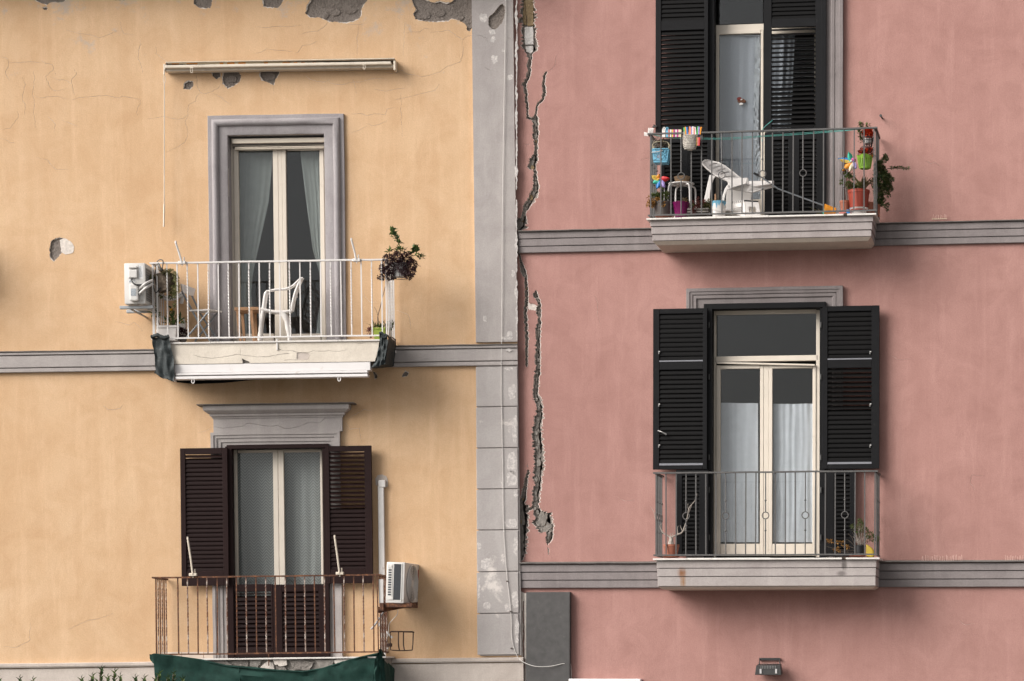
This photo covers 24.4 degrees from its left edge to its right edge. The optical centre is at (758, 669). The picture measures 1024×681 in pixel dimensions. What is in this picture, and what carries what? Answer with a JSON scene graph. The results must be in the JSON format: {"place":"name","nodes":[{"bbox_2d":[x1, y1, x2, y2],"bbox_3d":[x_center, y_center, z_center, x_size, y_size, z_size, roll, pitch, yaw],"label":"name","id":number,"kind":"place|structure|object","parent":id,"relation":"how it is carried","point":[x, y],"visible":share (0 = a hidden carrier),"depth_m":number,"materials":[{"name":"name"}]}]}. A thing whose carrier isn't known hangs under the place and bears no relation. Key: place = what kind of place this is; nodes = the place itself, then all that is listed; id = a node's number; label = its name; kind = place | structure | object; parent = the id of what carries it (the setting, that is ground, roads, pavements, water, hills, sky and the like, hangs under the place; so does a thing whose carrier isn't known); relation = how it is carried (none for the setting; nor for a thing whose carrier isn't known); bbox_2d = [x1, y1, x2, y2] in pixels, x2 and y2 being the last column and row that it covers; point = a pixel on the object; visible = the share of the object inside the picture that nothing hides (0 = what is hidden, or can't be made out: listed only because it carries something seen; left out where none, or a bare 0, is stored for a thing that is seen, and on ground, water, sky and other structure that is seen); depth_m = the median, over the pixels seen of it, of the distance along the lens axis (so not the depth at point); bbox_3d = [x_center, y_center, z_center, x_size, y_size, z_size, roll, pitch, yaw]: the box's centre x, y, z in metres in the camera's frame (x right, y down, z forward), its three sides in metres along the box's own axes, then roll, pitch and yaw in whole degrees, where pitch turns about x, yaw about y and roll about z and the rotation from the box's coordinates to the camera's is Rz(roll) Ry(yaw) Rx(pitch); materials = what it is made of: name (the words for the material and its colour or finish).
{"place":"outdoors","nodes":[
{"label":"outdoors","id":0,"kind":"place"},
{"bbox_2d":[823,204,836,213],"bbox_3d":[0.905,-5.878,30.018,0.174,0.152,0.140,0,0,7],"label":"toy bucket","id":1,"kind":"object","parent":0,"point":[827,207],"visible":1,"depth_m":29.97,"materials":[{"name":"orange plastic"}]},
{"label":"ground","id":2,"kind":"structure","parent":0,"visible":0},
{"bbox_2d":[79,664,146,680],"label":"laurel shrub","id":3,"kind":"object","parent":2,"relation":"on","point":[108,678],"visible":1,"depth_m":30.08,"materials":[{"name":"green plant"}]},
{"bbox_2d":[152,668,185,680],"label":"laurel shrub","id":4,"kind":"object","parent":2,"relation":"on","point":[158,677],"visible":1,"depth_m":29.93,"materials":[{"name":"green plant"}]},
{"bbox_2d":[0,0,523,680],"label":"yellow building","id":5,"kind":"structure","parent":2,"relation":"on","point":[118,472],"depth_m":31.04,"materials":[{"name":"paint"}]},
{"bbox_2d":[120,305,162,317],"bbox_3d":[-8.077,-4.693,30.713,0.504,0.086,0.745,-1,0,1],"label":"wall bracket","id":6,"kind":"object","parent":5,"relation":"attached to","point":[133,308],"depth_m":30.34,"materials":[{"name":"white metal"}]},
{"bbox_2d":[124,263,155,310],"bbox_3d":[-8.000,-4.975,30.604,0.372,0.533,0.801,-1,0,1],"label":"air conditioner","id":7,"kind":"object","parent":6,"relation":"on","point":[138,284],"visible":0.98,"depth_m":30.28,"materials":[{"name":"metal"}]},
{"bbox_2d":[150,333,174,380],"bbox_3d":[-7.766,-4.043,30.692,0.309,0.622,0.693,0,0,-8],"label":"shade net","id":8,"kind":"object","parent":5,"relation":"attached to","point":[164,360],"visible":1,"depth_m":30.40,"materials":[{"name":"fabric"}]},
{"bbox_2d":[149,259,179,307],"bbox_3d":[-7.723,-5.002,30.537,0.440,0.633,0.265,-1,0,1],"label":"hanging planter","id":9,"kind":"object","parent":5,"relation":"hanging from","point":[161,278],"visible":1,"depth_m":30.47,"materials":[{"name":"green plant"}]},
{"bbox_2d":[147,303,186,341],"bbox_3d":[-7.715,-4.565,30.654,0.567,0.578,0.265,-1,0,1],"label":"planter","id":10,"kind":"object","parent":5,"relation":"on","point":[172,326],"visible":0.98,"depth_m":30.58,"materials":[{"name":"white plastic"}]},
{"bbox_2d":[162,292,183,303],"bbox_3d":[-7.808,-4.918,30.998,0.429,0.172,0.059,0,0,-13],"label":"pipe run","id":11,"kind":"object","parent":5,"relation":"attached to","point":[180,294],"visible":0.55,"depth_m":31.01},
{"bbox_2d":[175,241,185,265],"bbox_3d":[-7.503,-5.386,30.422,0.165,0.310,0.094,0,0,-33],"label":"awning tensioner","id":12,"kind":"object","parent":5,"relation":"attached to","point":[180,262],"visible":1,"depth_m":30.40,"materials":[{"name":"white metal"}]},
{"bbox_2d":[175,319,186,341],"bbox_3d":[-7.611,-4.471,30.917,0.130,0.317,0.100,-1,0,1],"label":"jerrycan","id":13,"kind":"object","parent":5,"relation":"on","point":[184,325],"visible":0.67,"depth_m":30.87,"materials":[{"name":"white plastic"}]},
{"bbox_2d":[179,327,187,341],"bbox_3d":[-7.542,-4.383,30.726,0.188,0.206,0.184,-1,0,1],"label":"potted plant","id":14,"kind":"object","parent":5,"relation":"on","point":[181,332],"visible":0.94,"depth_m":30.69,"materials":[{"name":"black plant"}]},
{"bbox_2d":[187,537,196,577],"bbox_3d":[-7.338,-1.448,30.380,0.107,0.528,0.124,-1,0,1],"label":"awning tensioner","id":15,"kind":"object","parent":5,"relation":"attached to","point":[193,574],"visible":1,"depth_m":30.37,"materials":[{"name":"beige metal"}]},
{"bbox_2d":[180,284,221,341],"bbox_3d":[-7.309,-4.656,30.782,0.474,0.758,0.303,-1,0,1],"label":"folding chair","id":16,"kind":"object","parent":5,"relation":"on","point":[191,291],"visible":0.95,"depth_m":30.73,"materials":[{"name":"metal"}]},
{"bbox_2d":[154,370,262,383],"bbox_3d":[-6.941,-3.856,30.780,2.072,0.272,0.521,-1,0,1],"label":"shade net","id":17,"kind":"object","parent":5,"relation":"attached to","point":[205,381],"visible":0.38,"depth_m":30.64,"materials":[{"name":"black fabric"}]},
{"bbox_2d":[234,307,260,340],"bbox_3d":[-6.680,-4.502,30.771,0.321,0.445,0.300,-1,0,1],"label":"wooden stool","id":18,"kind":"object","parent":5,"relation":"on","point":[254,311],"visible":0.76,"depth_m":30.64,"materials":[{"name":"brown wood"}]},
{"bbox_2d":[237,449,274,640],"bbox_3d":[-6.726,-1.551,31.322,0.538,2.789,0.019,0,0,2],"label":"curtain","id":19,"kind":"object","parent":5,"relation":"hanging from","point":[255,515],"visible":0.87,"depth_m":31.32,"materials":[{"name":"white fabric"}]},
{"bbox_2d":[239,151,272,333],"bbox_3d":[-6.715,-5.690,31.299,0.483,2.544,0.021,0,0,2],"label":"curtain","id":20,"kind":"object","parent":5,"relation":"hanging from","point":[255,168],"visible":0.71,"depth_m":31.30,"materials":[{"name":"white fabric"}]},
{"bbox_2d":[149,648,394,680],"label":"green net","id":21,"kind":"object","parent":5,"relation":"hanging from","point":[366,668],"visible":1,"depth_m":30.37,"materials":[{"name":"green fabric"}]},
{"bbox_2d":[174,362,371,383],"bbox_3d":[-6.316,-3.840,30.472,2.575,0.256,0.144,-1,0,1],"label":"awning","id":22,"kind":"object","parent":5,"relation":"attached to","point":[337,370],"visible":1,"depth_m":30.42,"materials":[{"name":"metal"}]},
{"bbox_2d":[231,137,326,340],"bbox_3d":[-6.387,-5.706,31.174,1.321,2.738,0.165,-1,0,1],"label":"french window","id":23,"kind":"structure","parent":5,"relation":"in","point":[279,146],"depth_m":31.19,"materials":[{"name":"white wood"}]},
{"bbox_2d":[234,449,323,649],"bbox_3d":[-6.396,-1.539,31.225,1.241,2.778,0.064,-1,0,1],"label":"french window","id":24,"kind":"structure","parent":5,"relation":"in","point":[278,455],"depth_m":31.19,"materials":[{"name":"white wood"}]},
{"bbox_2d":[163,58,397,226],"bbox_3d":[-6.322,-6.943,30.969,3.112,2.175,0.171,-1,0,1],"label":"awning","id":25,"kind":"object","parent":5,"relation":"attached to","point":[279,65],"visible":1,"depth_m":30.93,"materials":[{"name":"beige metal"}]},
{"bbox_2d":[257,277,303,340],"bbox_3d":[-6.265,-4.720,30.744,0.680,0.898,0.461,-1,0,1],"label":"plastic chair","id":26,"kind":"object","parent":5,"relation":"on","point":[284,314],"visible":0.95,"depth_m":30.52,"materials":[{"name":"white plastic"}]},
{"bbox_2d":[284,452,321,583],"bbox_3d":[-6.079,-1.552,31.310,0.590,2.791,0.024,-1,0,1],"label":"curtain","id":27,"kind":"object","parent":5,"relation":"hanging from","point":[302,515],"visible":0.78,"depth_m":31.31,"materials":[{"name":"white fabric"}]},
{"bbox_2d":[300,151,321,337],"bbox_3d":[-5.954,-5.688,31.288,0.304,2.547,0.019,-1,0,1],"label":"curtain","id":28,"kind":"object","parent":5,"relation":"hanging from","point":[310,161],"visible":0.88,"depth_m":31.29,"materials":[{"name":"white fabric"}]},
{"bbox_2d":[334,535,343,576],"bbox_3d":[-5.431,-1.466,30.347,0.109,0.534,0.124,-1,0,1],"label":"awning tensioner","id":29,"kind":"object","parent":5,"relation":"on","point":[339,573],"visible":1,"depth_m":30.33,"materials":[{"name":"beige metal"}]},
{"bbox_2d":[350,238,360,262],"bbox_3d":[-5.218,-5.413,30.363,0.112,0.313,0.124,-1,0,1],"label":"awning tensioner","id":30,"kind":"object","parent":5,"relation":"attached to","point":[356,259],"visible":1,"depth_m":30.36,"materials":[{"name":"white metal"}]},
{"bbox_2d":[365,288,393,338],"bbox_3d":[-4.919,-4.651,30.580,0.327,0.747,0.438,0,0,42],"label":"planter","id":31,"kind":"object","parent":5,"relation":"on","point":[376,331],"visible":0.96,"depth_m":30.52,"materials":[{"name":"green plastic"}]},
{"bbox_2d":[375,474,387,653],"bbox_3d":[-4.974,-1.382,31.002,0.167,2.385,0.058,-1,0,1],"label":"cable duct","id":32,"kind":"object","parent":5,"relation":"attached to","point":[381,481],"visible":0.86,"depth_m":30.98,"materials":[{"name":"white plastic"}]},
{"bbox_2d":[371,331,395,368],"bbox_3d":[-4.920,-4.129,30.654,0.270,0.469,0.700,-1,0,1],"label":"shade net","id":33,"kind":"object","parent":5,"relation":"attached to","point":[386,348],"visible":1,"depth_m":30.36,"materials":[{"name":"fabric"}]},
{"bbox_2d":[370,611,397,655],"bbox_3d":[-4.875,-0.436,30.678,0.216,0.694,0.603,0,0,11],"label":"drain hose","id":34,"kind":"object","parent":5,"relation":"attached to","point":[371,628],"visible":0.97,"depth_m":30.87,"materials":[{"name":"grey plastic"}]},
{"bbox_2d":[378,579,417,612],"bbox_3d":[-4.699,-0.948,30.621,0.451,0.436,0.510,-1,0,1],"label":"wall bracket","id":35,"kind":"object","parent":5,"relation":"attached to","point":[384,607],"depth_m":30.41,"materials":[{"name":"brown metal"}]},
{"bbox_2d":[386,562,418,602],"bbox_3d":[-4.649,-1.121,30.781,0.267,0.531,0.810,2,0,8],"label":"air conditioner","id":36,"kind":"object","parent":35,"relation":"on","point":[402,578],"visible":0.99,"depth_m":30.40,"materials":[{"name":"metal"}]},
{"bbox_2d":[376,226,424,280],"bbox_3d":[-4.642,-5.395,30.418,0.648,0.732,0.391,-1,0,1],"label":"hanging planter","id":37,"kind":"object","parent":5,"relation":"hanging from","point":[400,266],"visible":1,"depth_m":30.40,"materials":[{"name":"purple plant"}]},
{"bbox_2d":[387,631,413,650],"bbox_3d":[-4.667,-0.368,30.671,0.350,0.267,0.288,0,0,-28],"label":"planter ring","id":38,"kind":"object","parent":5,"relation":"attached to","point":[389,644],"visible":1,"depth_m":30.67,"materials":[{"name":"orange metal"}]},
{"bbox_2d":[514,0,1023,680],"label":"pink building","id":39,"kind":"structure","parent":2,"relation":"on","point":[888,344],"depth_m":30.56,"materials":[{"name":"paint"}]},
{"bbox_2d":[501,0,571,678],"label":"cable","id":40,"kind":"object","parent":39,"relation":"attached to","point":[501,356],"visible":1,"depth_m":30.95,"materials":[{"name":"black rubber"}]},
{"bbox_2d":[569,679,641,680],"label":"sign box","id":41,"kind":"object","parent":39,"relation":"attached to","point":[605,679],"visible":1,"depth_m":30.76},
{"bbox_2d":[646,187,671,217],"bbox_3d":[-1.289,-6.043,30.298,0.342,0.424,0.279,0,0,7],"label":"potted plant","id":42,"kind":"object","parent":39,"relation":"on","point":[655,202],"visible":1,"depth_m":30.24,"materials":[{"name":"green plant"}]},
{"bbox_2d":[652,174,669,199],"bbox_3d":[-1.263,-6.214,30.251,0.233,0.330,0.090,0,0,7],"label":"pinwheel","id":43,"kind":"object","parent":42,"relation":"in","point":[656,181],"visible":1,"depth_m":30.23,"materials":[{"name":"multicoloured plastic"}]},
{"bbox_2d":[652,136,669,164],"bbox_3d":[-1.273,-6.706,30.324,0.266,0.358,0.201,0,0,7],"label":"plastic basket","id":44,"kind":"object","parent":39,"relation":"hanging from","point":[665,157],"visible":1,"depth_m":30.27,"materials":[{"name":"blue plastic"}]},
{"bbox_2d":[650,501,694,557],"bbox_3d":[-1.148,-1.851,30.293,0.678,0.824,0.229,0,0,27],"label":"potted plant","id":45,"kind":"object","parent":39,"relation":"on","point":[670,547],"visible":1,"depth_m":30.25,"materials":[{"name":"ceramic"}]},
{"bbox_2d":[672,197,689,217],"bbox_3d":[-1.005,-5.961,30.289,0.224,0.268,0.222,0,0,7],"label":"flower pot","id":46,"kind":"object","parent":39,"relation":"on","point":[677,206],"visible":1,"depth_m":30.22,"materials":[{"name":"plastic"}]},
{"bbox_2d":[667,181,696,217],"bbox_3d":[-0.996,-6.089,30.469,0.374,0.439,0.274,0,0,7],"label":"stool","id":47,"kind":"object","parent":39,"relation":"on","point":[677,184],"visible":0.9,"depth_m":30.40,"materials":[{"name":"white plastic"}]},
{"bbox_2d":[674,175,689,181],"bbox_3d":[-0.996,-6.350,30.470,0.216,0.083,0.176,0,0,7],"label":"wicker basket","id":48,"kind":"object","parent":47,"relation":"on","point":[686,178],"visible":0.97,"depth_m":30.41,"materials":[{"name":"beige wicker"}]},
{"bbox_2d":[683,131,697,150],"bbox_3d":[-0.882,-6.768,30.081,0.196,0.239,0.127,0,0,7],"label":"hanging basket","id":49,"kind":"object","parent":39,"relation":"hanging from","point":[689,142],"visible":1,"depth_m":30.04,"materials":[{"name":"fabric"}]},
{"bbox_2d":[687,196,713,216],"bbox_3d":[-0.747,-5.951,30.221,0.343,0.256,0.184,0,0,7],"label":"potted plant","id":50,"kind":"object","parent":39,"relation":"on","point":[696,208],"visible":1,"depth_m":30.18,"materials":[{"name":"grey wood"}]},
{"bbox_2d":[712,194,725,215],"bbox_3d":[-0.517,-5.970,30.203,0.197,0.301,0.204,0,0,7],"label":"bucket","id":51,"kind":"object","parent":39,"relation":"on","point":[716,205],"visible":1,"depth_m":30.13,"materials":[{"name":"white plastic"}]},
{"bbox_2d":[702,159,773,211],"bbox_3d":[-0.268,-6.276,30.352,0.929,0.684,0.310,0,0,7],"label":"lounge chair","id":52,"kind":"object","parent":39,"relation":"on","point":[747,188],"visible":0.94,"depth_m":30.29,"materials":[{"name":"white plastic"}]},
{"bbox_2d":[721,403,757,541],"bbox_3d":[-0.262,-2.589,30.892,0.522,1.841,0.018,0,0,7],"label":"curtain","id":53,"kind":"object","parent":39,"relation":"hanging from","point":[739,436],"visible":0.93,"depth_m":30.89,"materials":[{"name":"white fabric"}]},
{"bbox_2d":[719,35,760,199],"bbox_3d":[-0.250,-7.228,30.880,0.590,2.250,0.039,0,0,7],"label":"curtain","id":54,"kind":"object","parent":39,"relation":"hanging from","point":[739,65],"visible":0.88,"depth_m":30.89,"materials":[{"name":"fabric"}]},
{"bbox_2d":[737,97,745,104],"bbox_3d":[-0.229,-7.468,30.864,0.124,0.112,0.025,0,0,7],"label":"window ornament","id":55,"kind":"object","parent":54,"relation":"hanging from","point":[740,101],"depth_m":30.86,"materials":[{"name":"brown fabric"}]},
{"bbox_2d":[733,200,760,215],"bbox_3d":[-0.171,-5.929,30.237,0.394,0.230,0.170,0,0,43],"label":"step stool","id":56,"kind":"object","parent":39,"relation":"on","point":[747,204],"visible":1,"depth_m":30.16,"materials":[{"name":"white plastic"}]},
{"bbox_2d":[654,120,860,139],"bbox_3d":[0.049,-6.950,30.295,2.867,0.400,0.588,0,0,7],"label":"clothesline","id":57,"kind":"object","parent":39,"relation":"attached to","point":[763,135],"visible":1,"depth_m":30.07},
{"bbox_2d":[716,24,817,215],"bbox_3d":[0.115,-7.616,30.811,1.428,3.367,0.064,0,0,7],"label":"french window","id":58,"kind":"structure","parent":39,"relation":"in","point":[741,29],"depth_m":30.82,"materials":[{"name":"white wood"}]},
{"bbox_2d":[714,309,819,556],"bbox_3d":[0.094,-3.095,30.785,1.431,3.261,0.100,0,0,7],"label":"french window","id":59,"kind":"structure","parent":39,"relation":"in","point":[766,369],"depth_m":30.78,"materials":[{"name":"white wood"}]},
{"bbox_2d":[755,658,781,674],"bbox_3d":[0.132,-0.035,30.529,0.348,0.226,0.197,0,0,7],"label":"floodlight","id":60,"kind":"object","parent":39,"relation":"attached to","point":[769,669],"visible":1,"depth_m":30.45,"materials":[{"name":"black metal"}]},
{"bbox_2d":[772,35,794,131],"bbox_3d":[0.280,-7.212,30.825,0.391,2.235,0.038,0,0,8],"label":"curtain","id":61,"kind":"object","parent":39,"relation":"hanging from","point":[782,59],"visible":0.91,"depth_m":30.82,"materials":[{"name":"white fabric"}]},
{"bbox_2d":[753,172,822,205],"bbox_3d":[0.377,-6.186,30.247,0.904,0.428,0.045,0,0,-3],"label":"pole","id":62,"kind":"object","parent":39,"relation":"on","point":[754,173],"visible":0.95,"depth_m":30.25,"materials":[{"name":"metal"}]},
{"bbox_2d":[773,404,812,541],"bbox_3d":[0.448,-2.574,30.803,0.530,1.822,0.027,0,0,7],"label":"curtain","id":63,"kind":"object","parent":39,"relation":"hanging from","point":[792,437],"visible":0.94,"depth_m":30.80,"materials":[{"name":"white fabric"}]},
{"bbox_2d":[840,177,849,209],"bbox_3d":[1.111,-6.091,30.173,0.148,0.460,0.146,0,0,7],"label":"flower pot","id":64,"kind":"object","parent":39,"relation":"on","point":[846,205],"visible":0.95,"depth_m":30.12,"materials":[{"name":"ceramic"}]},
{"bbox_2d":[826,518,878,556],"bbox_3d":[1.208,-1.686,29.994,0.711,0.498,0.237,0,0,7],"label":"potted plant","id":65,"kind":"object","parent":39,"relation":"on","point":[859,547],"visible":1,"depth_m":29.98,"materials":[{"name":"green plant"}]},
{"bbox_2d":[839,170,872,213],"bbox_3d":[1.244,-6.102,29.984,0.441,0.556,0.498,0,0,-8],"label":"potted plant","id":66,"kind":"object","parent":39,"relation":"on","point":[858,194],"visible":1,"depth_m":29.93,"materials":[{"name":"orange plant"}]},
{"bbox_2d":[838,152,856,180],"bbox_3d":[1.133,-6.412,29.989,0.242,0.383,0.090,0,0,7],"label":"pinwheel","id":67,"kind":"object","parent":66,"relation":"on","point":[849,160],"visible":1,"depth_m":29.96,"materials":[{"name":"multicoloured plastic"}]},
{"bbox_2d":[856,121,872,147],"bbox_3d":[1.359,-6.825,29.930,0.234,0.343,0.173,0,0,7],"label":"hanging basket","id":68,"kind":"object","parent":39,"relation":"hanging from","point":[868,137],"visible":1,"depth_m":29.91,"materials":[{"name":"red plastic"}]},
{"bbox_2d":[857,146,872,169],"bbox_3d":[1.376,-6.535,29.940,0.262,0.321,0.206,0,0,7],"label":"hanging basket","id":69,"kind":"object","parent":39,"relation":"hanging from","point":[868,159],"visible":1,"depth_m":29.90,"materials":[{"name":"plastic"}]},
{"bbox_2d":[866,202,873,212],"bbox_3d":[1.413,-5.917,30.115,0.140,0.135,0.139,0,0,7],"label":"flower pot","id":70,"kind":"object","parent":39,"relation":"on","point":[870,205],"visible":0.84,"depth_m":30.06,"materials":[{"name":"ceramic"}]},
{"bbox_2d":[866,544,874,556],"bbox_3d":[1.425,-1.512,30.013,0.107,0.165,0.100,0,0,7],"label":"flower pot","id":71,"kind":"object","parent":39,"relation":"on","point":[869,550],"visible":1,"depth_m":29.96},
{"bbox_2d":[870,153,910,216],"bbox_3d":[1.658,-6.214,30.104,0.507,0.801,0.349,0,0,33],"label":"jade plant","id":72,"kind":"object","parent":39,"relation":"on","point":[885,177],"visible":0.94,"depth_m":30.10,"materials":[{"name":"green plant"}]},
{"bbox_2d":[922,555,961,560],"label":"bird spikes","id":73,"kind":"object","parent":39,"relation":"on","point":[940,556],"visible":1,"depth_m":30.30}
]}

